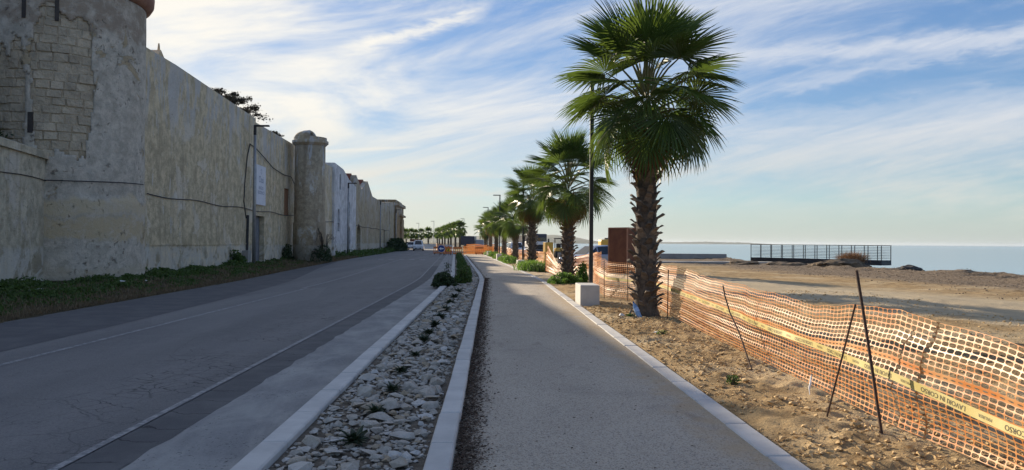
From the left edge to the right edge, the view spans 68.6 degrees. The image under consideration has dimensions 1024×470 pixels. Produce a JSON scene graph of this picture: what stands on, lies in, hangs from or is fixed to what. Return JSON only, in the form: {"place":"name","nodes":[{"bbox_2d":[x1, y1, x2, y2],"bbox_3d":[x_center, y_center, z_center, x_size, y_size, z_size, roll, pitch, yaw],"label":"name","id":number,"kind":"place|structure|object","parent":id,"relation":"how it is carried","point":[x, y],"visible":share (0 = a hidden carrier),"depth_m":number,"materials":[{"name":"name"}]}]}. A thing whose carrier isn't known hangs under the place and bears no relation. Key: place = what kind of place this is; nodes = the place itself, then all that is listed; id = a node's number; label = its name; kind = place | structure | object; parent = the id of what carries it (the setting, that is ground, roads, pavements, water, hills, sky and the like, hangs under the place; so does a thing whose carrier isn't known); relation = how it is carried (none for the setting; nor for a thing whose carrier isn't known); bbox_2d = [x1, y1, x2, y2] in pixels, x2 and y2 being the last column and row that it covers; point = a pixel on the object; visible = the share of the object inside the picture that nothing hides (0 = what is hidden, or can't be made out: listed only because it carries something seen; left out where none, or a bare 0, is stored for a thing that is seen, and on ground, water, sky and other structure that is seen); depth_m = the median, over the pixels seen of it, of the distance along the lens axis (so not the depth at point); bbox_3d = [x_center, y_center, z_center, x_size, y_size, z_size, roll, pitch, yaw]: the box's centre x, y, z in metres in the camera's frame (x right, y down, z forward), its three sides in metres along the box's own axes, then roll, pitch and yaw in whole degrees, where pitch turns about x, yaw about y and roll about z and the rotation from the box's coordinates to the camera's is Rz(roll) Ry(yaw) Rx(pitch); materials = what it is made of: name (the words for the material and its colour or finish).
{"place":"outdoors","nodes":[
{"label":"outdoors","id":0,"kind":"place"},
{"bbox_2d":[0,262,335,351],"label":"road shoulder","id":1,"kind":"object","parent":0,"point":[23,332],"visible":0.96,"depth_m":16.71},
{"bbox_2d":[0,255,364,321],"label":"verge grass","id":2,"kind":"structure","parent":0,"point":[54,308],"depth_m":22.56,"materials":[{"name":"plant"}]},
{"bbox_2d":[0,246,453,469],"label":"road","id":3,"kind":"structure","parent":0,"point":[57,407],"depth_m":10.42,"materials":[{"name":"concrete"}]},
{"bbox_2d":[0,288,306,365],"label":"line","id":4,"kind":"object","parent":3,"relation":"on","point":[129,332],"visible":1,"depth_m":12.81,"materials":[{"name":"paint"}]},
{"bbox_2d":[48,252,444,469],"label":"edge line","id":5,"kind":"object","parent":3,"relation":"on","point":[89,450],"visible":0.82,"depth_m":7.42,"materials":[{"name":"paint"}]},
{"bbox_2d":[61,266,437,469],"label":"asphalt strip","id":6,"kind":"object","parent":3,"relation":"on","point":[121,452],"visible":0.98,"depth_m":7.45,"materials":[{"name":"asphalt"}]},
{"bbox_2d":[121,254,452,469],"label":"parking lane","id":7,"kind":"structure","parent":3,"relation":"on","point":[230,435],"depth_m":7.41,"materials":[{"name":"concrete"}]},
{"bbox_2d":[303,260,396,287],"bbox_3d":[-8.461,2.005,45.768,0.310,0.001,40.037,0,-1,-4],"label":"line","id":8,"kind":"object","parent":3,"relation":"on","point":[347,276],"visible":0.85,"depth_m":34.36,"materials":[{"name":"paint"}]},
{"bbox_2d":[413,240,424,250],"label":"minivan","id":9,"kind":"object","parent":3,"relation":"on","point":[418,245],"visible":1,"depth_m":131.99,"materials":[{"name":"white paint"}]},
{"bbox_2d":[424,245,452,248],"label":"concrete barrier","id":10,"kind":"object","parent":3,"relation":"on","point":[428,246],"visible":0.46,"depth_m":168.66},
{"bbox_2d":[404,235,597,243],"bbox_3d":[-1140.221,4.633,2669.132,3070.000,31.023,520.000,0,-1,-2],"label":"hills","id":11,"kind":"structure","parent":0,"point":[577,240],"depth_m":2532.13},
{"bbox_2d":[0,242,1023,469],"bbox_3d":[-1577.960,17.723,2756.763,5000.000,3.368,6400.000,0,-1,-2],"label":"ground","id":12,"kind":"structure","parent":0,"point":[772,422],"depth_m":12.32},
{"bbox_2d":[0,137,48,280],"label":"garden wall","id":13,"kind":"structure","parent":12,"relation":"on","point":[22,180],"depth_m":23.31,"materials":[{"name":"paint"}]},
{"bbox_2d":[0,0,154,280],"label":"round tower","id":14,"kind":"structure","parent":12,"relation":"on","point":[73,88],"depth_m":25.89,"materials":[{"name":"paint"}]},
{"bbox_2d":[145,43,294,271],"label":"enclosure wall","id":15,"kind":"structure","parent":12,"relation":"on","point":[199,137],"depth_m":37.29,"materials":[{"name":"paint"}]},
{"bbox_2d":[147,193,293,215],"bbox_3d":[-15.716,-1.554,43.794,0.041,0.141,26.418,0,-1,-4],"label":"cable","id":16,"kind":"object","parent":15,"relation":"attached to","point":[216,205],"visible":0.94,"depth_m":38.62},
{"bbox_2d":[242,250,250,261],"bbox_3d":[-15.639,1.360,44.174,0.371,0.900,0.612,0,-1,-2],"label":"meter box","id":17,"kind":"object","parent":15,"relation":"attached to","point":[247,254],"visible":0.5,"depth_m":43.89,"materials":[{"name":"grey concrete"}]},
{"bbox_2d":[243,145,249,217],"bbox_3d":[-15.751,-3.214,44.556,0.057,4.480,1.153,0,-1,-4],"label":"cable","id":18,"kind":"object","parent":15,"relation":"attached to","point":[245,181],"visible":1,"depth_m":44.26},
{"bbox_2d":[246,215,248,249],"bbox_3d":[-15.792,-0.086,44.724,0.192,2.209,0.287,0,-1,-2],"label":"drain pipe","id":19,"kind":"object","parent":15,"relation":"attached to","point":[247,232],"visible":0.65,"depth_m":44.68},
{"bbox_2d":[256,216,258,260],"bbox_3d":[-16.508,0.321,48.064,0.190,3.040,1.551,0,-1,-4],"label":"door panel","id":20,"kind":"structure","parent":15,"relation":"in","point":[257,218],"depth_m":48.43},
{"bbox_2d":[256,164,265,205],"bbox_3d":[-15.989,-3.158,47.778,0.034,2.500,2.151,0,-1,-4],"label":"banner","id":21,"kind":"object","parent":15,"relation":"attached to","point":[260,185],"visible":0.99,"depth_m":47.64,"materials":[{"name":"white"}]},
{"bbox_2d":[250,144,293,182],"bbox_3d":[-16.177,-3.450,51.357,0.056,4.004,12.521,0,-1,-4],"label":"cable","id":22,"kind":"object","parent":15,"relation":"attached to","point":[270,164],"visible":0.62,"depth_m":49.84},
{"bbox_2d":[229,249,247,262],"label":"shrub","id":23,"kind":"object","parent":12,"relation":"on","point":[237,256],"visible":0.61,"depth_m":41.69,"materials":[{"name":"green plant"}]},
{"bbox_2d":[210,87,284,136],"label":"conifer tree","id":24,"kind":"object","parent":12,"relation":"on","point":[232,97],"visible":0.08,"depth_m":74.22,"materials":[{"name":"green plant"}]},
{"bbox_2d":[252,125,269,262],"bbox_3d":[-15.021,-2.355,44.820,0.957,8.450,0.219,0,-1,-2],"label":"street lamp","id":25,"kind":"object","parent":12,"relation":"on","point":[254,209],"visible":0.91,"depth_m":44.75,"materials":[{"name":"metal"}]},
{"bbox_2d":[282,244,293,260],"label":"shrub","id":26,"kind":"object","parent":12,"relation":"on","point":[287,252],"visible":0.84,"depth_m":53.66,"materials":[{"name":"green plant"}]},
{"bbox_2d":[292,130,328,261],"bbox_3d":[-15.047,-2.784,55.829,2.640,10.020,2.640,0,-1,-2],"label":"turret","id":27,"kind":"object","parent":12,"relation":"on","point":[309,185],"visible":0.98,"depth_m":54.84,"materials":[{"name":"paint"}]},
{"bbox_2d":[310,228,335,262],"bbox_3d":[-14.064,0.781,55.398,1.329,2.586,7.765,0,-1,-2],"label":"shrub","id":28,"kind":"object","parent":12,"relation":"on","point":[324,252],"visible":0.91,"depth_m":54.78,"materials":[{"name":"green plant"}]},
{"bbox_2d":[325,164,331,255],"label":"annex","id":29,"kind":"object","parent":12,"relation":"on","point":[328,192],"visible":0.03,"depth_m":72.30,"materials":[{"name":"paint"}]},
{"bbox_2d":[325,162,355,255],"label":"white house","id":30,"kind":"structure","parent":12,"relation":"on","point":[340,180],"depth_m":78.72,"materials":[{"name":"paint"}]},
{"bbox_2d":[230,254,454,469],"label":"kerb","id":31,"kind":"structure","parent":12,"relation":"on","point":[269,451],"depth_m":6.94,"materials":[{"name":"concrete"}]},
{"bbox_2d":[347,183,356,251],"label":"street lamp","id":32,"kind":"object","parent":12,"relation":"on","point":[348,218],"visible":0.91,"depth_m":80.98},
{"bbox_2d":[335,247,394,256],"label":"verge weeds","id":33,"kind":"object","parent":12,"relation":"on","point":[366,252],"visible":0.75,"depth_m":84.93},
{"bbox_2d":[346,173,388,249],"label":"wall","id":34,"kind":"structure","parent":12,"relation":"on","point":[367,209],"depth_m":101.30,"materials":[{"name":"paint"}]},
{"bbox_2d":[265,254,478,469],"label":"planting bed","id":35,"kind":"object","parent":12,"relation":"on","point":[399,433],"visible":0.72,"depth_m":6.98,"materials":[{"name":"stone"}]},
{"bbox_2d":[336,425,368,445],"bbox_3d":[-1.211,1.531,5.696,0.239,0.129,0.263,1,-1,-7],"label":"succulent","id":36,"kind":"object","parent":35,"relation":"on","point":[356,437],"visible":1,"depth_m":5.67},
{"bbox_2d":[366,403,386,414],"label":"succulent","id":37,"kind":"object","parent":35,"relation":"on","point":[374,409],"visible":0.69,"depth_m":6.65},
{"bbox_2d":[382,381,401,391],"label":"succulent","id":38,"kind":"object","parent":35,"relation":"on","point":[390,386],"visible":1,"depth_m":7.68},
{"bbox_2d":[393,364,407,372],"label":"succulent","id":39,"kind":"object","parent":35,"relation":"on","point":[401,369],"visible":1,"depth_m":8.78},
{"bbox_2d":[416,333,431,341],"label":"succulent","id":40,"kind":"object","parent":35,"relation":"on","point":[423,337],"visible":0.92,"depth_m":11.53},
{"bbox_2d":[423,327,436,334],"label":"succulent","id":41,"kind":"object","parent":35,"relation":"on","point":[429,331],"visible":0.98,"depth_m":12.42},
{"bbox_2d":[429,319,441,325],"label":"succulent","id":42,"kind":"object","parent":35,"relation":"on","point":[435,323],"visible":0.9,"depth_m":13.61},
{"bbox_2d":[430,271,458,287],"bbox_3d":[-2.384,1.564,26.546,1.039,0.568,2.056,0,-1,-2],"label":"shrub","id":43,"kind":"object","parent":35,"relation":"on","point":[443,278],"visible":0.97,"depth_m":25.95,"materials":[{"name":"green plant"}]},
{"bbox_2d":[454,265,472,283],"bbox_3d":[-1.861,1.494,28.248,0.770,0.734,2.352,0,-1,-2],"label":"shrub","id":44,"kind":"object","parent":35,"relation":"on","point":[463,275],"visible":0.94,"depth_m":27.61,"materials":[{"name":"green plant"}]},
{"bbox_2d":[379,201,380,248],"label":"street lamp","id":45,"kind":"object","parent":12,"relation":"on","point":[380,227],"visible":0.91,"depth_m":112.43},
{"bbox_2d":[378,199,405,241],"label":"gatehouse","id":46,"kind":"object","parent":12,"relation":"on","point":[397,218],"visible":0.41,"depth_m":137.85,"materials":[{"name":"stone"}]},
{"bbox_2d":[385,237,408,251],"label":"hedge","id":47,"kind":"object","parent":12,"relation":"on","point":[397,244],"visible":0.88,"depth_m":124.23,"materials":[{"name":"green plant"}]},
{"bbox_2d":[407,228,415,238],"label":"palm tree","id":48,"kind":"object","parent":12,"relation":"on","point":[410,234],"visible":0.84,"depth_m":260.71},
{"bbox_2d":[416,228,424,239],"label":"palm tree","id":49,"kind":"object","parent":12,"relation":"on","point":[421,236],"visible":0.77,"depth_m":260.75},
{"bbox_2d":[423,226,433,243],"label":"palm tree","id":50,"kind":"object","parent":12,"relation":"on","point":[426,235],"visible":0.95,"depth_m":233.84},
{"bbox_2d":[438,225,446,244],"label":"palm tree","id":51,"kind":"object","parent":12,"relation":"on","point":[443,226],"visible":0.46,"depth_m":227.18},
{"bbox_2d":[444,222,453,244],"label":"palm tree","id":52,"kind":"object","parent":12,"relation":"on","point":[448,232],"visible":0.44,"depth_m":197.04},
{"bbox_2d":[423,255,483,469],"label":"kerb","id":53,"kind":"structure","parent":12,"relation":"on","point":[440,454],"depth_m":7.00,"materials":[{"name":"concrete"}]},
{"bbox_2d":[447,221,460,246],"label":"palm tree","id":54,"kind":"object","parent":12,"relation":"on","point":[452,234],"visible":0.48,"depth_m":185.40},
{"bbox_2d":[451,220,466,246],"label":"palm tree","id":55,"kind":"object","parent":12,"relation":"on","point":[462,232],"visible":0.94,"depth_m":174.21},
{"bbox_2d":[461,236,483,247],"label":"truck","id":56,"kind":"object","parent":12,"relation":"on","point":[471,240],"visible":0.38,"depth_m":167.06,"materials":[{"name":"blue paint"}]},
{"bbox_2d":[463,246,493,253],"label":"safety net","id":57,"kind":"object","parent":12,"relation":"on","point":[471,248],"visible":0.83,"depth_m":97.19,"materials":[{"name":"orange plastic"}]},
{"bbox_2d":[474,218,494,244],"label":"palm tree","id":58,"kind":"object","parent":12,"relation":"on","point":[482,236],"visible":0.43,"depth_m":117.58,"materials":[{"name":"green plant"}]},
{"bbox_2d":[477,209,493,250],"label":"palm tree","id":59,"kind":"object","parent":12,"relation":"on","point":[485,228],"visible":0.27,"depth_m":101.75,"materials":[{"name":"green plant"}]},
{"bbox_2d":[493,195,500,252],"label":"street lamp","id":60,"kind":"object","parent":12,"relation":"on","point":[499,219],"visible":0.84,"depth_m":72.45,"materials":[{"name":"black"}]},
{"bbox_2d":[483,205,511,252],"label":"palm tree","id":61,"kind":"object","parent":12,"relation":"on","point":[489,229],"visible":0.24,"depth_m":87.27,"materials":[{"name":"green plant"}]},
{"bbox_2d":[485,200,517,254],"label":"palm tree","id":62,"kind":"object","parent":12,"relation":"on","point":[497,230],"visible":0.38,"depth_m":73.11,"materials":[{"name":"green plant"}]},
{"bbox_2d":[501,255,517,263],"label":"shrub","id":63,"kind":"object","parent":12,"relation":"on","point":[507,260],"visible":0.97,"depth_m":57.08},
{"bbox_2d":[489,194,536,258],"bbox_3d":[0.277,-0.646,60.136,3.777,5.759,4.020,0,-1,26],"label":"palm tree","id":64,"kind":"object","parent":12,"relation":"on","point":[513,231],"visible":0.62,"depth_m":59.65,"materials":[{"name":"green plant"}]},
{"bbox_2d":[506,242,526,255],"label":"pickup","id":65,"kind":"object","parent":12,"relation":"on","point":[509,245],"visible":0.3,"depth_m":85.64,"materials":[{"name":"white paint"}]},
{"bbox_2d":[513,170,523,259],"bbox_3d":[0.411,-0.977,47.642,0.730,6.280,0.150,0,-1,-2],"label":"street lamp","id":66,"kind":"object","parent":12,"relation":"on","point":[522,234],"visible":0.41,"depth_m":47.59,"materials":[{"name":"black"}]},
{"bbox_2d":[498,246,550,269],"bbox_3d":[0.220,1.493,68.046,0.745,1.449,57.663,0,-1,-4],"label":"safety net","id":67,"kind":"object","parent":12,"relation":"on","point":[538,258],"visible":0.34,"depth_m":49.92,"materials":[{"name":"orange plastic"}]},
{"bbox_2d":[503,165,559,260],"bbox_3d":[1.209,-1.230,45.986,3.900,6.667,3.972,0,-1,2],"label":"palm tree","id":68,"kind":"object","parent":12,"relation":"on","point":[526,212],"visible":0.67,"depth_m":45.80,"materials":[{"name":"green plant"}]},
{"bbox_2d":[511,259,553,270],"bbox_3d":[1.159,1.698,43.438,2.496,0.677,4.730,0,-1,-2],"label":"bush","id":69,"kind":"object","parent":12,"relation":"on","point":[521,265],"visible":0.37,"depth_m":42.57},
{"bbox_2d":[518,234,548,254],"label":"truck","id":70,"kind":"object","parent":12,"relation":"on","point":[541,238],"visible":0.23,"depth_m":88.41,"materials":[{"name":"white paint"}]},
{"bbox_2d":[525,262,555,271],"bbox_3d":[1.493,1.761,41.553,2.014,0.523,2.737,0,-1,-2],"label":"bush","id":71,"kind":"object","parent":12,"relation":"on","point":[538,267],"visible":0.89,"depth_m":40.99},
{"bbox_2d":[543,242,552,261],"bbox_3d":[2.920,1.398,60.581,0.640,1.620,0.630,1,-1,-22],"label":"site cabinet","id":72,"kind":"object","parent":12,"relation":"on","point":[550,244],"visible":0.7,"depth_m":60.36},
{"bbox_2d":[553,238,562,257],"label":"road roller","id":73,"kind":"object","parent":12,"relation":"on","point":[557,250],"visible":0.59,"depth_m":79.56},
{"bbox_2d":[547,271,583,283],"bbox_3d":[2.119,1.702,29.668,1.568,0.513,1.628,0,-1,-2],"label":"shrub","id":74,"kind":"object","parent":12,"relation":"on","point":[565,278],"visible":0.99,"depth_m":29.50,"materials":[{"name":"green plant"}]},
{"bbox_2d":[517,127,619,274],"bbox_3d":[2.356,-1.303,31.130,4.297,6.543,4.449,0,-1,13],"label":"palm tree","id":75,"kind":"object","parent":12,"relation":"on","point":[567,209],"visible":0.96,"depth_m":30.70,"materials":[{"name":"green plant"}]},
{"bbox_2d":[546,248,601,282],"bbox_3d":[2.812,1.213,32.648,1.080,1.436,13.125,0,-1,-4],"label":"safety net","id":76,"kind":"object","parent":12,"relation":"on","point":[577,259],"visible":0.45,"depth_m":33.62,"materials":[{"name":"orange plastic"}]},
{"bbox_2d":[568,77,593,282],"bbox_3d":[1.913,-1.224,20.824,0.730,6.280,0.150,0,-1,-2],"label":"street lamp","id":77,"kind":"object","parent":12,"relation":"on","point":[591,186],"visible":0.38,"depth_m":20.78,"materials":[{"name":"black"}]},
{"bbox_2d":[575,261,587,282],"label":"weed","id":78,"kind":"object","parent":12,"relation":"on","point":[582,273],"visible":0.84,"depth_m":29.99,"materials":[{"name":"green plant"}]},
{"bbox_2d":[557,245,607,269],"bbox_3d":[4.882,1.358,44.638,4.148,1.520,2.110,1,-1,-30],"label":"car","id":79,"kind":"object","parent":12,"relation":"on","point":[584,250],"visible":0.18,"depth_m":43.99,"materials":[{"name":"blue paint"}]},
{"bbox_2d":[575,283,599,305],"bbox_3d":[2.007,1.589,20.050,0.500,0.560,1.200,0,-1,-2],"label":"concrete block","id":80,"kind":"object","parent":12,"relation":"on","point":[587,294],"depth_m":19.45,"materials":[{"name":"concrete"}]},
{"bbox_2d":[598,238,607,244],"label":"excavator","id":81,"kind":"object","parent":12,"relation":"on","point":[604,241],"visible":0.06,"depth_m":69.34,"materials":[{"name":"yellow metal"}]},
{"bbox_2d":[593,256,634,299],"bbox_3d":[2.939,1.206,22.157,0.578,1.159,7.791,0,-1,-5],"label":"safety net","id":82,"kind":"object","parent":12,"relation":"on","point":[601,275],"visible":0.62,"depth_m":21.39,"materials":[{"name":"orange plastic"}]},
{"bbox_2d":[452,254,782,469],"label":"footpath","id":83,"kind":"structure","parent":12,"relation":"on","point":[532,417],"depth_m":7.47,"materials":[{"name":"concrete"}]},
{"bbox_2d":[453,255,748,469],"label":"leaf litter","id":84,"kind":"object","parent":83,"relation":"on","point":[458,464],"visible":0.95,"depth_m":7.33,"materials":[{"name":"plant"}]},
{"bbox_2d":[608,227,635,272],"bbox_3d":[6.205,0.846,40.784,1.390,2.490,1.390,1,-1,-40],"label":"steel kiosk","id":85,"kind":"object","parent":12,"relation":"on","point":[620,242],"visible":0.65,"depth_m":40.23,"materials":[{"name":"metal"}]},
{"bbox_2d":[609,230,625,271],"bbox_3d":[5.690,0.853,40.358,0.008,2.260,1.200,1,-1,-40],"label":"door","id":86,"kind":"structure","parent":85,"relation":"in","point":[617,251],"depth_m":40.35,"materials":[{"name":"metal"}]},
{"bbox_2d":[633,301,641,317],"bbox_3d":[2.676,1.606,16.113,0.111,0.385,0.111,-20,-20,-2],"label":"plastic bottle","id":87,"kind":"object","parent":12,"relation":"on","point":[637,311],"visible":0.94,"depth_m":16.06,"materials":[{"name":"blue"}]},
{"bbox_2d":[485,255,810,469],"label":"kerb","id":88,"kind":"structure","parent":12,"relation":"on","point":[772,451],"depth_m":7.46,"materials":[{"name":"concrete"}]},
{"bbox_2d":[550,0,746,316],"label":"palm tree","id":89,"kind":"object","parent":12,"relation":"on","point":[653,138],"visible":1,"depth_m":16.07,"materials":[{"name":"green plant"}]},
{"bbox_2d":[667,270,668,319],"bbox_3d":[3.263,1.276,15.696,0.021,1.101,0.050,0,-1,43],"label":"rebar stake","id":90,"kind":"object","parent":12,"relation":"on","point":[667,294],"visible":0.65,"depth_m":15.69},
{"bbox_2d":[657,253,726,258],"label":"wall","id":91,"kind":"structure","parent":12,"relation":"on","point":[676,256],"depth_m":80.05,"materials":[{"name":"grey concrete"}]},
{"bbox_2d":[656,261,768,263],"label":"concrete slab","id":92,"kind":"structure","parent":12,"relation":"on","point":[714,262],"depth_m":61.49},
{"bbox_2d":[725,375,741,384],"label":"weed","id":93,"kind":"object","parent":12,"relation":"on","point":[731,379],"visible":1,"depth_m":8.59,"materials":[{"name":"green plant"}]},
{"bbox_2d":[722,285,752,369],"bbox_3d":[3.110,1.255,10.336,0.046,1.052,1.226,0,-1,-2],"label":"rebar stake","id":94,"kind":"object","parent":12,"relation":"on","point":[736,328],"visible":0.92,"depth_m":10.38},
{"bbox_2d":[723,260,758,264],"bbox_3d":[18.745,2.467,60.514,3.775,0.860,2.460,0,-1,-2],"label":"seaweed heap","id":95,"kind":"object","parent":12,"relation":"on","point":[735,262],"visible":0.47,"depth_m":59.91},
{"bbox_2d":[766,261,807,265],"bbox_3d":[21.249,2.460,58.100,4.088,0.845,2.656,0,-1,-2],"label":"seaweed heap","id":96,"kind":"object","parent":12,"relation":"on","point":[779,263],"visible":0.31,"depth_m":57.36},
{"bbox_2d":[583,301,1023,469],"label":"sand clods","id":97,"kind":"object","parent":12,"relation":"on","point":[838,441],"visible":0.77,"depth_m":7.48,"materials":[{"name":"sand"}]},
{"bbox_2d":[612,289,1023,466],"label":"sand clods","id":98,"kind":"object","parent":12,"relation":"on","point":[921,422],"visible":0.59,"depth_m":13.85,"materials":[{"name":"sand"}]},
{"bbox_2d":[750,244,891,265],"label":"sea platform","id":99,"kind":"structure","parent":12,"relation":"on","point":[881,262],"depth_m":65.04,"materials":[{"name":"metal"}]},
{"bbox_2d":[806,258,871,267],"bbox_3d":[23.867,2.403,54.239,4.780,1.444,2.451,0,-1,-2],"label":"seaweed heap","id":100,"kind":"object","parent":12,"relation":"on","point":[855,263],"visible":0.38,"depth_m":53.66,"materials":[{"name":"plant"}]},
{"bbox_2d":[657,265,1023,469],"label":"safety net","id":101,"kind":"object","parent":12,"relation":"on","point":[971,388],"visible":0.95,"depth_m":6.65,"materials":[{"name":"orange plastic"}]},
{"bbox_2d":[605,277,1023,438],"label":"warning tape","id":102,"kind":"object","parent":101,"relation":"attached to","point":[1000,424],"visible":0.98,"depth_m":6.51,"materials":[{"name":"yellow"}]},
{"bbox_2d":[826,304,856,416],"bbox_3d":[3.018,1.184,6.894,0.276,1.114,0.023,0,-1,39],"label":"rebar stake","id":103,"kind":"object","parent":12,"relation":"on","point":[838,371],"visible":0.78,"depth_m":6.89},
{"bbox_2d":[832,250,871,262],"bbox_3d":[25.290,1.604,56.151,3.446,1.174,3.330,0,-1,-2],"label":"dry bush","id":104,"kind":"object","parent":12,"relation":"on","point":[854,255],"visible":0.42,"depth_m":55.88,"materials":[{"name":"brown plant"}]},
{"bbox_2d":[682,259,1023,298],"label":"shore pebbles","id":105,"kind":"object","parent":12,"relation":"on","point":[889,276],"visible":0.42,"depth_m":38.25,"materials":[{"name":"stone"}]},
{"bbox_2d":[855,270,882,433],"bbox_3d":[3.100,1.026,6.501,0.032,1.427,0.389,1,-1,-10],"label":"rebar stake","id":106,"kind":"object","parent":12,"relation":"on","point":[869,353],"visible":0.84,"depth_m":6.50,"materials":[{"name":"metal"}]},
{"bbox_2d":[894,265,924,270],"bbox_3d":[26.814,2.537,50.695,2.251,1.073,1.723,0,-1,-2],"label":"rock","id":107,"kind":"object","parent":12,"relation":"on","point":[911,267],"visible":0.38,"depth_m":50.25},
{"bbox_2d":[146,0,1023,245],"label":"sky","id":108,"kind":"structure","parent":0,"point":[864,122],"materials":[{"name":"blue"}]},
{"bbox_2d":[659,242,760,243],"bbox_3d":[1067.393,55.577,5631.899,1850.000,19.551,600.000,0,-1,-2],"label":"coast","id":109,"kind":"structure","parent":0,"point":[705,243],"depth_m":5489.75},
{"bbox_2d":[488,243,1023,274],"bbox_3d":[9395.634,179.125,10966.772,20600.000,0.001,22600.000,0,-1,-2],"label":"sea","id":110,"kind":"structure","parent":0,"point":[1006,259],"depth_m":222.73,"materials":[{"name":"liquid"}]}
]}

